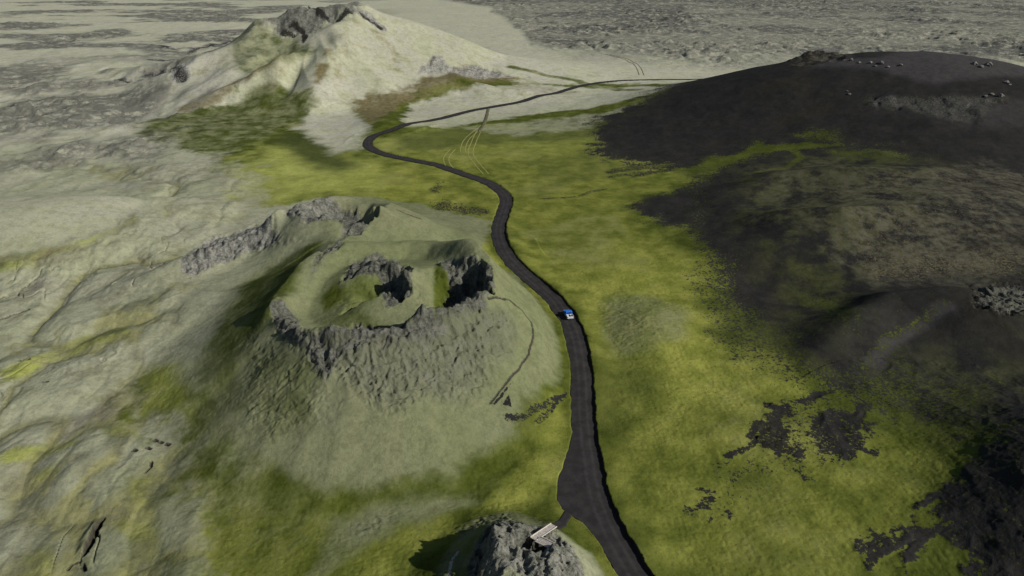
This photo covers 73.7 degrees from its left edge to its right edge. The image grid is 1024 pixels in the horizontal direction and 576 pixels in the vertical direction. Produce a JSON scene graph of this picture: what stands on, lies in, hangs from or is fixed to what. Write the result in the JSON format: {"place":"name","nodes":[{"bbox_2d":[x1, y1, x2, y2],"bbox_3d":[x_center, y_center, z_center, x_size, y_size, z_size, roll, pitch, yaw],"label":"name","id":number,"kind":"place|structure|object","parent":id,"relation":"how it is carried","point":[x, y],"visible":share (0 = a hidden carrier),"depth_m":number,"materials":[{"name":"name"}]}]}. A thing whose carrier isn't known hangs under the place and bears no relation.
{"place":"outdoors","nodes":[
{"label":"outdoors","id":0,"kind":"place"},
{"bbox_2d":[88,204,324,303],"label":"rocky ridge","id":1,"kind":"structure","parent":0,"point":[274,227],"depth_m":264.41,"materials":[{"name":"grey stone"}]},
{"bbox_2d":[115,2,496,117],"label":"hill","id":2,"kind":"structure","parent":0,"point":[350,58],"depth_m":605.85,"materials":[{"name":"beige stone"}]},
{"bbox_2d":[223,196,478,281],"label":"crater hill","id":3,"kind":"structure","parent":0,"point":[345,211],"depth_m":275.08,"materials":[{"name":"grey stone"}]},
{"bbox_2d":[135,223,591,523],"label":"crater hill","id":4,"kind":"structure","parent":0,"point":[336,374],"depth_m":177.74,"materials":[{"name":"green plant"}]},
{"bbox_2d":[478,108,489,130],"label":"dirt track","id":5,"kind":"structure","parent":0,"point":[484,120],"depth_m":523.56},
{"bbox_2d":[0,0,1023,575],"bbox_3d":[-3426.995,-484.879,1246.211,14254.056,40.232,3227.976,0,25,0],"label":"ground","id":6,"kind":"structure","parent":0,"point":[788,392],"depth_m":238.68,"materials":[{"name":"green plant"}]},
{"bbox_2d":[467,132,482,173],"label":"wheel track","id":7,"kind":"structure","parent":6,"relation":"on","point":[469,156],"depth_m":431.30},
{"bbox_2d":[472,132,488,173],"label":"wheel track","id":8,"kind":"structure","parent":6,"relation":"on","point":[473,153],"depth_m":433.78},
{"bbox_2d":[422,508,617,575],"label":"spatter cone","id":9,"kind":"object","parent":6,"relation":"on","point":[496,543],"visible":0.99,"depth_m":133.88,"materials":[{"name":"volcanic rock"}]},
{"bbox_2d":[447,551,458,575],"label":"foot trail","id":10,"kind":"object","parent":9,"relation":"on","point":[450,565],"visible":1,"depth_m":133.34,"materials":[{"name":"grey gravel"}]},
{"bbox_2d":[530,523,556,551],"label":"viewing platform","id":11,"kind":"structure","parent":9,"relation":"on","point":[538,538],"depth_m":133.49,"materials":[{"name":"brown wood"}]},
{"bbox_2d":[363,79,697,575],"bbox_3d":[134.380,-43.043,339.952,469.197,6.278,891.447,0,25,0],"label":"gravel road","id":12,"kind":"structure","parent":0,"point":[582,496],"depth_m":179.92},
{"bbox_2d":[563,309,573,318],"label":"pickup truck","id":13,"kind":"object","parent":12,"relation":"on","point":[567,313],"visible":1,"depth_m":229.79,"materials":[{"name":"blue paint"}]},
{"bbox_2d":[551,511,571,529],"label":"path","id":14,"kind":"structure","parent":0,"point":[563,520],"depth_m":147.93,"materials":[{"name":"grey gravel"}]},
{"bbox_2d":[446,0,1023,66],"bbox_3d":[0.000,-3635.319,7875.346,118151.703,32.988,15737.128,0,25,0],"label":"lava field","id":15,"kind":"structure","parent":0,"point":[730,33],"depth_m":1264.19,"materials":[{"name":"grey stone"}]},
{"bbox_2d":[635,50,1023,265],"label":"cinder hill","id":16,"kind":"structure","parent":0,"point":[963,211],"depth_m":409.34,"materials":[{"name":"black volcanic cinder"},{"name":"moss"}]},
{"bbox_2d":[985,62,992,66],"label":"boulder","id":17,"kind":"object","parent":16,"relation":"on","point":[989,64],"visible":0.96,"depth_m":460.82,"materials":[{"name":"grey stone"}]}
]}

